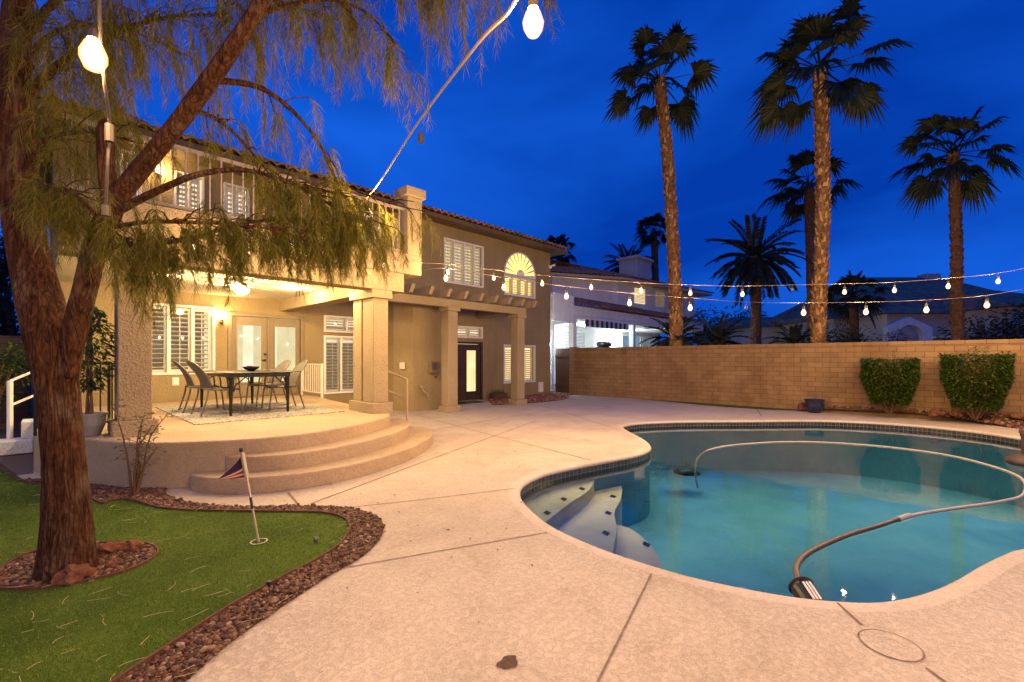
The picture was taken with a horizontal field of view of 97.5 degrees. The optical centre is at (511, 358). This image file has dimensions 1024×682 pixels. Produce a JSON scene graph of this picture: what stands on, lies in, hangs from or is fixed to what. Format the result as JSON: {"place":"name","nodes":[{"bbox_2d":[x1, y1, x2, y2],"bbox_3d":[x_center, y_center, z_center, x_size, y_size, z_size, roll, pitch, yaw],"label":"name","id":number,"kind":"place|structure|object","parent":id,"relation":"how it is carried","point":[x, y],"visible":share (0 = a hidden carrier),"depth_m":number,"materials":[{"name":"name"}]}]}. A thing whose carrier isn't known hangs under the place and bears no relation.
{"place":"outdoors","nodes":[
{"label":"outdoors","id":0,"kind":"place"},
{"bbox_2d":[86,0,114,216],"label":"string light","id":1,"kind":"object","parent":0,"point":[94,36],"visible":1,"depth_m":1.28,"materials":[{"name":"plastic"}]},
{"bbox_2d":[0,468,348,681],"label":"lawn","id":2,"kind":"structure","parent":0,"point":[296,558],"depth_m":2.80,"materials":[{"name":"plant"}]},
{"bbox_2d":[0,470,348,681],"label":"fallen needles","id":3,"kind":"object","parent":2,"relation":"on","point":[167,590],"visible":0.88,"depth_m":2.63,"materials":[{"name":"plant"}]},
{"bbox_2d":[219,448,267,543],"bbox_3d":[-2.025,1.043,3.410,0.351,0.717,0.122,0,0,8],"label":"golf flag","id":4,"kind":"object","parent":2,"relation":"on","point":[239,469],"visible":0.98,"depth_m":3.43,"materials":[{"name":"beige metal"}]},
{"bbox_2d":[0,382,568,474],"bbox_3d":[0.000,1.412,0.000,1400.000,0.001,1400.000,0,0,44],"label":"ground","id":5,"kind":"structure","parent":0,"point":[19,464],"depth_m":6.22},
{"bbox_2d":[0,231,20,335],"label":"dark tree","id":6,"kind":"object","parent":5,"relation":"on","point":[8,321],"visible":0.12,"depth_m":16.21,"materials":[{"name":"green plant"}]},
{"bbox_2d":[0,336,30,429],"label":"fence wall","id":7,"kind":"structure","parent":5,"relation":"on","point":[21,410],"depth_m":9.01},
{"bbox_2d":[0,341,30,409],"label":"leafy bush","id":8,"kind":"object","parent":5,"relation":"on","point":[14,363],"visible":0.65,"depth_m":7.73,"materials":[{"name":"green plant"}]},
{"bbox_2d":[0,419,33,455],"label":"kerb blocks","id":9,"kind":"structure","parent":5,"relation":"on","point":[23,443],"depth_m":6.62,"materials":[{"name":"white paint"}]},
{"bbox_2d":[6,372,32,438],"bbox_3d":[-7.740,0.730,7.165,0.065,1.180,0.982,0,0,-25],"label":"side rail","id":10,"kind":"object","parent":9,"relation":"on","point":[10,404],"visible":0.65,"depth_m":6.73,"materials":[{"name":"metal"}]},
{"bbox_2d":[33,93,568,436],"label":"house","id":11,"kind":"structure","parent":5,"relation":"on","point":[477,335],"depth_m":10.76,"materials":[{"name":"beige paint"}]},
{"bbox_2d":[115,148,141,196],"bbox_3d":[-7.978,-3.600,9.107,0.976,1.500,1.120,0,0,44],"label":"window","id":12,"kind":"structure","parent":11,"relation":"in","point":[140,190],"depth_m":8.93,"materials":[{"name":"white paint"}]},
{"bbox_2d":[172,377,178,385],"bbox_3d":[-7.031,0.485,9.389,0.044,0.170,0.120,0,0,44],"label":"outlet cover","id":13,"kind":"object","parent":11,"relation":"attached to","point":[175,381],"visible":1,"depth_m":9.37,"materials":[{"name":"white paint"}]},
{"bbox_2d":[152,303,214,374],"bbox_3d":[-7.451,-0.395,9.654,0.976,1.970,2.120,0,0,44],"label":"window","id":14,"kind":"structure","parent":11,"relation":"in","point":[184,341],"depth_m":9.80,"materials":[{"name":"white paint"}]},
{"bbox_2d":[174,170,203,209],"bbox_3d":[-7.215,-3.495,9.899,0.976,1.390,1.040,0,0,44],"label":"window","id":15,"kind":"structure","parent":11,"relation":"in","point":[181,202],"depth_m":9.68,"materials":[{"name":"white paint"}]},
{"bbox_2d":[200,180,249,216],"bbox_3d":[-6.598,-3.545,10.541,0.976,1.290,1.020,0,0,44],"label":"window","id":16,"kind":"structure","parent":11,"relation":"in","point":[226,190],"depth_m":10.23,"materials":[{"name":"white paint"}]},
{"bbox_2d":[197,280,273,290],"bbox_3d":[-4.851,-1.265,8.017,1.210,0.270,1.255,0,0,44],"label":"ceiling fan","id":17,"kind":"object","parent":11,"relation":"hanging from","point":[199,282],"visible":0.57,"depth_m":7.91,"materials":[{"name":"white metal"}]},
{"bbox_2d":[232,316,266,396],"bbox_3d":[-6.082,-0.040,10.437,0.111,1.840,0.745,0,0,44],"label":"door","id":18,"kind":"structure","parent":11,"relation":"in","point":[236,320],"depth_m":10.40,"materials":[{"name":"beige paint"}]},
{"bbox_2d":[269,318,299,394],"bbox_3d":[-5.578,-0.040,10.999,0.059,1.840,0.725,0,0,44],"label":"door","id":19,"kind":"structure","parent":11,"relation":"in","point":[273,323],"depth_m":10.94,"materials":[{"name":"beige paint"}]},
{"bbox_2d":[324,327,352,393],"bbox_3d":[-4.778,0.165,12.432,0.976,2.030,1.770,0,0,44],"label":"window","id":20,"kind":"structure","parent":11,"relation":"in","point":[338,356],"depth_m":12.16,"materials":[{"name":"white paint"}]},
{"bbox_2d":[324,315,352,342],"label":"window","id":21,"kind":"structure","parent":11,"relation":"in","point":[332,322],"depth_m":12.07,"materials":[{"name":"white paint"}]},
{"bbox_2d":[428,361,439,376],"bbox_3d":[-2.122,0.300,12.256,0.165,0.440,0.320,0,0,44],"label":"meter box","id":22,"kind":"object","parent":11,"relation":"attached to","point":[433,366],"visible":1,"depth_m":12.17,"materials":[{"name":"beige paint"}]},
{"bbox_2d":[361,0,537,206],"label":"string light","id":23,"kind":"object","parent":11,"relation":"hanging from","point":[533,6],"visible":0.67,"depth_m":1.94,"materials":[{"name":"plastic"}]},
{"bbox_2d":[458,344,460,400],"bbox_3d":[-1.921,0.455,14.329,0.111,1.850,0.805,0,0,44],"label":"door frame","id":24,"kind":"structure","parent":11,"relation":"in","point":[459,345],"depth_m":14.57,"materials":[{"name":"paint"}]},
{"bbox_2d":[444,237,483,287],"bbox_3d":[-1.889,-3.095,15.002,0.976,1.910,2.180,0,0,44],"label":"window","id":25,"kind":"structure","parent":11,"relation":"in","point":[457,254],"depth_m":14.91,"materials":[{"name":"white paint"}]},
{"bbox_2d":[458,326,482,338],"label":"window","id":26,"kind":"structure","parent":11,"relation":"in","point":[468,331],"depth_m":14.99,"materials":[{"name":"white paint"}]},
{"bbox_2d":[461,344,479,400],"bbox_3d":[-1.374,0.455,14.934,0.059,1.850,0.805,0,0,44],"label":"door","id":27,"kind":"structure","parent":11,"relation":"in","point":[465,395],"depth_m":14.81,"materials":[{"name":"paint"}]},
{"bbox_2d":[504,274,535,298],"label":"window","id":28,"kind":"structure","parent":11,"relation":"in","point":[513,287],"depth_m":16.83,"materials":[{"name":"white paint"}]},
{"bbox_2d":[504,344,535,383],"bbox_3d":[-0.041,0.200,16.922,0.976,1.900,2.210,0,0,44],"label":"window","id":29,"kind":"structure","parent":11,"relation":"in","point":[507,348],"depth_m":17.17,"materials":[{"name":"white paint"}]},
{"bbox_2d":[504,252,535,279],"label":"arched window","id":30,"kind":"structure","parent":11,"relation":"in","point":[518,262],"depth_m":16.58,"materials":[{"name":"glass"}]},
{"bbox_2d":[427,268,1021,309],"bbox_3d":[4.428,-1.421,6.619,12.172,1.587,1.288,0,0,6],"label":"string light","id":31,"kind":"object","parent":11,"relation":"hanging from","point":[803,306],"visible":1,"depth_m":6.60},
{"bbox_2d":[434,263,1023,291],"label":"string light","id":32,"kind":"object","parent":11,"relation":"hanging from","point":[792,288],"visible":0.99,"depth_m":8.00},
{"bbox_2d":[546,233,577,263],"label":"fan palm","id":33,"kind":"object","parent":5,"relation":"on","point":[561,239],"visible":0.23,"depth_m":43.34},
{"bbox_2d":[601,242,654,279],"bbox_3d":[10.191,-4.459,40.005,5.014,11.919,5.158,0,0,44],"label":"date palm","id":34,"kind":"object","parent":5,"relation":"on","point":[626,253],"visible":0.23,"depth_m":39.53,"materials":[{"name":"plant"}]},
{"bbox_2d":[550,254,713,390],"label":"neighbour house","id":35,"kind":"structure","parent":5,"relation":"on","point":[572,308],"depth_m":25.77,"materials":[{"name":"white paint"}]},
{"bbox_2d":[554,329,585,367],"bbox_3d":[2.968,-0.550,25.386,0.068,2.100,4.100,0,0,44],"label":"window","id":36,"kind":"structure","parent":35,"relation":"in","point":[561,337],"depth_m":25.36,"materials":[{"name":"glass"}]},
{"bbox_2d":[581,319,627,329],"bbox_3d":[4.589,-1.620,21.883,0.215,0.320,3.900,0,0,44],"label":"striped awning","id":37,"kind":"object","parent":35,"relation":"attached to","point":[604,324],"visible":1,"depth_m":21.64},
{"bbox_2d":[621,334,640,346],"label":"window","id":38,"kind":"structure","parent":35,"relation":"in","point":[624,338],"depth_m":30.39,"materials":[{"name":"glass"}]},
{"bbox_2d":[635,288,645,303],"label":"window","id":39,"kind":"structure","parent":35,"relation":"in","point":[639,297],"depth_m":27.36,"materials":[{"name":"glass"}]},
{"bbox_2d":[642,336,656,345],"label":"window","id":40,"kind":"structure","parent":35,"relation":"in","point":[646,343],"depth_m":32.45,"materials":[{"name":"glass"}]},
{"bbox_2d":[656,292,664,306],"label":"window","id":41,"kind":"structure","parent":35,"relation":"in","point":[660,300],"depth_m":28.82,"materials":[{"name":"glass"}]},
{"bbox_2d":[631,212,666,341],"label":"fan palm","id":42,"kind":"object","parent":5,"relation":"on","point":[652,236],"visible":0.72,"depth_m":41.72,"materials":[{"name":"plant"}]},
{"bbox_2d":[601,20,721,345],"bbox_3d":[5.005,-4.751,15.623,3.909,12.599,3.759,0,0,44],"label":"fan palm","id":43,"kind":"object","parent":5,"relation":"on","point":[677,41],"visible":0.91,"depth_m":15.34,"materials":[{"name":"plant"}]},
{"bbox_2d":[639,309,718,345],"bbox_3d":[5.947,-0.107,16.217,2.812,3.214,2.593,0,0,-14],"label":"sago palm","id":44,"kind":"object","parent":5,"relation":"on","point":[686,339],"visible":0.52,"depth_m":16.02,"materials":[{"name":"plant"}]},
{"bbox_2d":[685,309,731,344],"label":"dark tree","id":45,"kind":"object","parent":5,"relation":"on","point":[703,325],"visible":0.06,"depth_m":48.08,"materials":[{"name":"green plant"}]},
{"bbox_2d":[687,313,752,345],"bbox_3d":[8.044,-0.165,17.489,2.659,3.330,2.682,0,0,44],"label":"sago palm","id":46,"kind":"object","parent":5,"relation":"on","point":[724,337],"visible":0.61,"depth_m":17.31,"materials":[{"name":"plant"}]},
{"bbox_2d":[691,303,766,344],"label":"dark tree","id":47,"kind":"object","parent":5,"relation":"on","point":[717,318],"visible":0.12,"depth_m":41.58,"materials":[{"name":"green plant"}]},
{"bbox_2d":[698,317,780,344],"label":"house","id":48,"kind":"structure","parent":5,"relation":"on","point":[768,330],"depth_m":36.74,"materials":[{"name":"paint"}]},
{"bbox_2d":[704,213,811,343],"bbox_3d":[14.162,-3.542,25.910,5.808,10.084,5.666,0,0,44],"label":"date palm","id":49,"kind":"object","parent":5,"relation":"on","point":[751,268],"visible":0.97,"depth_m":25.52,"materials":[{"name":"plant"}]},
{"bbox_2d":[569,339,1023,422],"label":"block wall","id":50,"kind":"structure","parent":5,"relation":"on","point":[789,376],"depth_m":12.61,"materials":[{"name":"brick"}]},
{"bbox_2d":[555,348,568,392],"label":"side gate","id":51,"kind":"structure","parent":50,"relation":"attached to","point":[562,370],"depth_m":17.78,"materials":[{"name":"metal"}]},
{"bbox_2d":[760,322,835,343],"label":"sago palm","id":52,"kind":"object","parent":5,"relation":"on","point":[792,336],"visible":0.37,"depth_m":17.83,"materials":[{"name":"plant"}]},
{"bbox_2d":[764,304,849,343],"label":"house","id":53,"kind":"structure","parent":5,"relation":"on","point":[794,315],"depth_m":33.36,"materials":[{"name":"paint"}]},
{"bbox_2d":[756,148,863,342],"bbox_3d":[15.634,-4.963,24.010,5.035,12.955,4.204,0,0,44],"label":"fan palm","id":54,"kind":"object","parent":5,"relation":"on","point":[799,161],"visible":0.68,"depth_m":23.83,"materials":[{"name":"plant"}]},
{"bbox_2d":[744,0,915,342],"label":"fan palm","id":55,"kind":"object","parent":5,"relation":"on","point":[774,87],"visible":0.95,"depth_m":12.84,"materials":[{"name":"plant"}]},
{"bbox_2d":[800,318,875,342],"bbox_3d":[15.005,-0.251,20.965,3.027,3.450,3.073,0,0,44],"label":"dark tree","id":56,"kind":"object","parent":5,"relation":"on","point":[829,337],"visible":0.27,"depth_m":20.76,"materials":[{"name":"green plant"}]},
{"bbox_2d":[845,332,870,341],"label":"dark tree","id":57,"kind":"object","parent":5,"relation":"on","point":[854,339],"visible":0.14,"depth_m":19.91,"materials":[{"name":"green plant"}]},
{"bbox_2d":[827,270,891,341],"bbox_3d":[18.038,-1.633,24.084,3.753,6.267,3.366,0,0,44],"label":"fan palm","id":58,"kind":"object","parent":5,"relation":"on","point":[850,313],"visible":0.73,"depth_m":23.63,"materials":[{"name":"plant"}]},
{"bbox_2d":[872,329,910,341],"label":"dark tree","id":59,"kind":"object","parent":5,"relation":"on","point":[896,339],"visible":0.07,"depth_m":22.07,"materials":[{"name":"green plant"}]},
{"bbox_2d":[802,273,994,341],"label":"house","id":60,"kind":"structure","parent":5,"relation":"on","point":[913,320],"depth_m":27.79,"materials":[{"name":"paint"}]},
{"bbox_2d":[886,104,1023,339],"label":"fan palm","id":61,"kind":"object","parent":5,"relation":"on","point":[921,188],"visible":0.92,"depth_m":14.90,"materials":[{"name":"plant"}]},
{"bbox_2d":[933,291,1023,339],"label":"house","id":62,"kind":"structure","parent":5,"relation":"on","point":[979,307],"depth_m":25.58,"materials":[{"name":"paint"}]},
{"bbox_2d":[935,299,1023,340],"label":"dark tree","id":63,"kind":"object","parent":5,"relation":"on","point":[1006,333],"visible":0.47,"depth_m":19.89,"materials":[{"name":"green plant"}]},
{"bbox_2d":[458,401,482,403],"bbox_3d":[-1.411,1.388,14.195,0.520,0.016,1.000,0,0,44],"label":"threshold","id":64,"kind":"object","parent":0,"point":[465,402],"depth_m":14.08,"materials":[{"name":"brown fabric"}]},
{"bbox_2d":[0,0,1023,344],"label":"sky","id":65,"kind":"structure","parent":0,"point":[526,148],"materials":[{"name":"blue"}]},
{"bbox_2d":[16,395,1023,681],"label":"pool deck","id":66,"kind":"structure","parent":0,"point":[560,609],"depth_m":2.52,"materials":[{"name":"concrete"}]},
{"bbox_2d":[0,465,350,681],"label":"lawn edging","id":67,"kind":"object","parent":66,"relation":"on","point":[119,677],"visible":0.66,"depth_m":3.04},
{"bbox_2d":[34,394,389,488],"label":"patio platform","id":68,"kind":"structure","parent":66,"relation":"on","point":[190,448],"depth_m":5.18,"materials":[{"name":"concrete"}]},
{"bbox_2d":[33,362,113,435],"bbox_3d":[-5.309,0.470,5.473,0.030,0.860,0.715,0,0,44],"label":"iron railing","id":69,"kind":"object","parent":68,"relation":"on","point":[109,398],"visible":0.23,"depth_m":5.67,"materials":[{"name":"metal"}]},
{"bbox_2d":[80,306,115,435],"bbox_3d":[-4.955,0.108,5.254,0.591,1.579,0.580,0,0,44],"label":"potted ficus","id":70,"kind":"object","parent":68,"relation":"on","point":[94,423],"visible":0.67,"depth_m":5.25,"materials":[{"name":"green plant"}]},
{"bbox_2d":[156,399,344,424],"bbox_3d":[-4.671,0.893,7.895,3.120,0.010,2.100,0,0,44],"label":"rug","id":71,"kind":"object","parent":68,"relation":"on","point":[212,413],"visible":1,"depth_m":7.52,"materials":[{"name":"fabric"}]},
{"bbox_2d":[172,360,224,412],"bbox_3d":[-5.390,0.459,7.701,0.701,0.866,0.598,0,0,-43],"label":"patio chair","id":72,"kind":"object","parent":71,"relation":"on","point":[188,379],"visible":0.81,"depth_m":7.52,"materials":[{"name":"wicker"}]},
{"bbox_2d":[186,360,243,416],"bbox_3d":[-4.773,0.459,7.177,0.598,0.866,0.701,0,0,40],"label":"patio chair","id":73,"kind":"object","parent":71,"relation":"on","point":[203,377],"visible":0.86,"depth_m":6.99,"materials":[{"name":"wicker"}]},
{"bbox_2d":[200,370,291,415],"bbox_3d":[-4.713,0.554,7.866,2.000,0.668,0.920,0,0,44],"label":"patio table","id":74,"kind":"object","parent":71,"relation":"on","point":[231,375],"visible":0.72,"depth_m":7.37,"materials":[{"name":"black metal"}]},
{"bbox_2d":[243,365,259,370],"bbox_3d":[-4.571,0.170,7.869,0.270,0.099,0.270,0,0,44],"label":"bowl","id":75,"kind":"object","parent":74,"relation":"on","point":[250,368],"visible":0.98,"depth_m":7.81,"materials":[{"name":"black ceramic"}]},
{"bbox_2d":[245,360,290,406],"bbox_3d":[-4.632,0.459,8.604,0.598,0.866,0.701,0,0,41],"label":"patio chair","id":76,"kind":"object","parent":71,"relation":"on","point":[284,365],"visible":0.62,"depth_m":8.66,"materials":[{"name":"wicker"}]},
{"bbox_2d":[261,360,307,410],"bbox_3d":[-4.042,0.459,8.050,0.701,0.866,0.598,0,0,-42],"label":"patio chair","id":77,"kind":"object","parent":71,"relation":"on","point":[297,370],"visible":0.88,"depth_m":8.07,"materials":[{"name":"grey metal"}]},
{"bbox_2d":[301,364,322,397],"bbox_3d":[-4.793,0.511,10.739,0.041,0.783,1.281,0,0,-45],"label":"guard rail","id":78,"kind":"object","parent":68,"relation":"on","point":[302,382],"visible":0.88,"depth_m":10.69,"materials":[{"name":"white metal"}]},
{"bbox_2d":[190,426,432,493],"bbox_3d":[-2.144,1.320,6.260,1.472,0.180,3.770,0,0,23],"label":"patio step","id":79,"kind":"object","parent":66,"relation":"on","point":[417,441],"visible":0.76,"depth_m":4.98,"materials":[{"name":"concrete"}]},
{"bbox_2d":[388,370,407,420],"bbox_3d":[-2.279,0.631,8.029,0.929,1.218,0.039,0,0,15],"label":"step handrail","id":80,"kind":"object","parent":79,"relation":"on","point":[402,377],"visible":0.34,"depth_m":7.90,"materials":[{"name":"beige metal"}]},
{"bbox_2d":[225,419,408,471],"bbox_3d":[-2.267,1.235,6.331,1.067,0.340,3.233,0,0,20],"label":"patio step","id":81,"kind":"object","parent":66,"relation":"on","point":[395,431],"visible":0.59,"depth_m":5.34,"materials":[{"name":"concrete"}]},
{"bbox_2d":[496,655,517,668],"bbox_3d":[-0.024,1.395,2.066,0.100,0.001,0.091,0,0,-9],"label":"deck spall","id":82,"kind":"object","parent":66,"relation":"on","point":[507,661],"visible":1,"depth_m":2.06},
{"bbox_2d":[8,393,1023,681],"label":"gravel bed","id":83,"kind":"object","parent":66,"relation":"on","point":[1016,423],"visible":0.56,"depth_m":9.05,"materials":[{"name":"gravel"}]},
{"bbox_2d":[0,541,156,590],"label":"gravel","id":84,"kind":"structure","parent":83,"relation":"on","point":[20,576],"depth_m":2.98,"materials":[{"name":"gravel"}]},
{"bbox_2d":[51,563,96,586],"bbox_3d":[-2.744,1.346,2.807,0.172,0.127,0.182,0,0,-3],"label":"rock","id":85,"kind":"object","parent":84,"relation":"on","point":[69,574],"visible":0.97,"depth_m":2.77,"materials":[{"name":"stone"}]},
{"bbox_2d":[97,541,125,553],"bbox_3d":[-2.876,1.355,3.217,0.124,0.093,0.144,0,0,0],"label":"rock","id":86,"kind":"object","parent":84,"relation":"on","point":[110,547],"visible":0.91,"depth_m":3.19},
{"bbox_2d":[105,558,123,567],"bbox_3d":[-2.648,1.364,2.990,0.070,0.051,0.088,0,0,21],"label":"rock","id":87,"kind":"object","parent":84,"relation":"on","point":[114,562],"visible":0.96,"depth_m":2.98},
{"bbox_2d":[123,539,143,552],"bbox_3d":[-2.736,1.358,3.244,0.106,0.083,0.116,0,0,19],"label":"rock","id":88,"kind":"object","parent":84,"relation":"on","point":[132,545],"visible":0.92,"depth_m":3.23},
{"bbox_2d":[0,540,158,590],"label":"lawn edging","id":89,"kind":"object","parent":83,"relation":"on","point":[76,582],"visible":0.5,"depth_m":2.88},
{"bbox_2d":[100,398,182,495],"bbox_3d":[-3.742,0.909,4.548,0.515,1.028,0.450,0,0,12],"label":"wild shrub","id":90,"kind":"object","parent":83,"relation":"on","point":[137,482],"visible":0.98,"depth_m":4.54,"materials":[{"name":"brown plant"}]},
{"bbox_2d":[24,478,384,681],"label":"gravel","id":91,"kind":"structure","parent":83,"relation":"on","point":[222,627],"depth_m":2.71,"materials":[{"name":"gravel"}]},
{"bbox_2d":[0,0,562,583],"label":"drooping tree","id":92,"kind":"object","parent":83,"relation":"on","point":[54,328],"visible":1,"depth_m":2.87,"materials":[{"name":"green plant"}]},
{"bbox_2d":[489,388,507,399],"bbox_3d":[-0.454,1.198,15.356,0.290,0.397,0.640,0,0,44],"label":"shrub","id":93,"kind":"object","parent":83,"relation":"on","point":[498,395],"visible":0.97,"depth_m":15.24,"materials":[{"name":"brown plant"}]},
{"bbox_2d":[487,392,572,404],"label":"gravel","id":94,"kind":"structure","parent":83,"relation":"on","point":[542,397],"depth_m":15.37,"materials":[{"name":"gravel"}]},
{"bbox_2d":[928,408,945,417],"bbox_3d":[9.446,1.202,9.998,0.293,0.226,0.388,0,0,16],"label":"rock","id":95,"kind":"object","parent":83,"relation":"on","point":[937,412],"visible":1,"depth_m":9.91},
{"bbox_2d":[948,409,963,416],"bbox_3d":[9.693,1.198,9.816,0.251,0.158,0.339,0,0,44],"label":"rock","id":96,"kind":"object","parent":83,"relation":"on","point":[953,412],"visible":1,"depth_m":9.73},
{"bbox_2d":[1004,413,1023,419],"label":"rock","id":97,"kind":"object","parent":83,"relation":"on","point":[1018,416],"visible":1,"depth_m":9.21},
{"bbox_2d":[287,402,946,681],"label":"deck joints","id":98,"kind":"object","parent":66,"relation":"on","point":[613,650],"visible":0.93,"depth_m":3.05,"materials":[{"name":"concrete"}]},
{"bbox_2d":[647,399,797,409],"bbox_3d":[5.902,1.388,13.604,4.840,0.001,0.591,0,0,44],"label":"turf strip","id":99,"kind":"object","parent":66,"relation":"on","point":[738,406],"visible":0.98,"depth_m":12.98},
{"bbox_2d":[520,422,1023,602],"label":"pool basin","id":100,"kind":"object","parent":66,"relation":"in","point":[759,517],"visible":0.52,"depth_m":7.08,"materials":[{"name":"paint"}]},
{"bbox_2d":[673,461,700,475],"bbox_3d":[3.175,1.990,8.149,0.475,0.220,0.480,0,0,44],"label":"pool cleaner","id":101,"kind":"object","parent":100,"relation":"on","point":[687,469],"visible":0.89,"depth_m":8.02,"materials":[{"name":"grey plastic"}]},
{"bbox_2d":[509,419,1023,611],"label":"pool coping","id":102,"kind":"object","parent":100,"relation":"on","point":[980,576],"visible":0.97,"depth_m":3.06,"materials":[{"name":"concrete"}]},
{"bbox_2d":[798,402,806,410],"bbox_3d":[7.783,1.288,11.970,0.304,0.233,0.287,0,0,44],"label":"rock","id":103,"kind":"object","parent":66,"relation":"on","point":[801,406],"visible":0.62,"depth_m":11.92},
{"bbox_2d":[804,399,824,412],"bbox_3d":[7.811,1.226,11.607,0.470,0.343,0.470,0,0,44],"label":"glazed pot","id":104,"kind":"object","parent":66,"relation":"on","point":[814,405],"visible":1,"depth_m":11.46,"materials":[{"name":"blue ceramic"}]},
{"bbox_2d":[597,341,611,346],"bbox_3d":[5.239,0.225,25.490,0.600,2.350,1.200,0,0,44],"label":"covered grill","id":105,"kind":"object","parent":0,"point":[604,344],"visible":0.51,"depth_m":25.19,"materials":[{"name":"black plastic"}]},
{"bbox_2d":[827,425,992,439],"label":"pool tiles","id":106,"kind":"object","parent":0,"point":[902,429],"depth_m":9.48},
{"bbox_2d":[788,576,823,600],"bbox_3d":[1.893,1.526,2.870,0.161,0.196,0.262,0,0,9],"label":"leaf canister","id":107,"kind":"object","parent":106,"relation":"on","point":[802,587],"visible":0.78,"depth_m":2.89,"materials":[{"name":"black plastic"}]},
{"bbox_2d":[694,441,1023,578],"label":"pool hose","id":108,"kind":"object","parent":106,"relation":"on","point":[801,558],"visible":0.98,"depth_m":4.57,"materials":[{"name":"plastic"}]},
{"bbox_2d":[824,404,1023,428],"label":"gravel","id":109,"kind":"structure","parent":0,"point":[998,415],"depth_m":9.60,"materials":[{"name":"gravel"}]},
{"bbox_2d":[858,351,922,413],"bbox_3d":[8.851,0.552,10.550,1.166,1.475,1.200,0,0,44],"label":"clipped shrub","id":110,"kind":"object","parent":109,"relation":"on","point":[873,386],"visible":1,"depth_m":10.32,"materials":[{"name":"green plant"}]},
{"bbox_2d":[938,346,1017,418],"bbox_3d":[9.881,0.513,9.589,1.201,1.553,1.198,0,0,44],"label":"clipped shrub","id":111,"kind":"object","parent":109,"relation":"on","point":[949,375],"visible":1,"depth_m":9.36,"materials":[{"name":"green plant"}]},
{"bbox_2d":[1004,427,1023,466],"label":"rock","id":112,"kind":"object","parent":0,"point":[1016,459],"visible":1,"depth_m":6.52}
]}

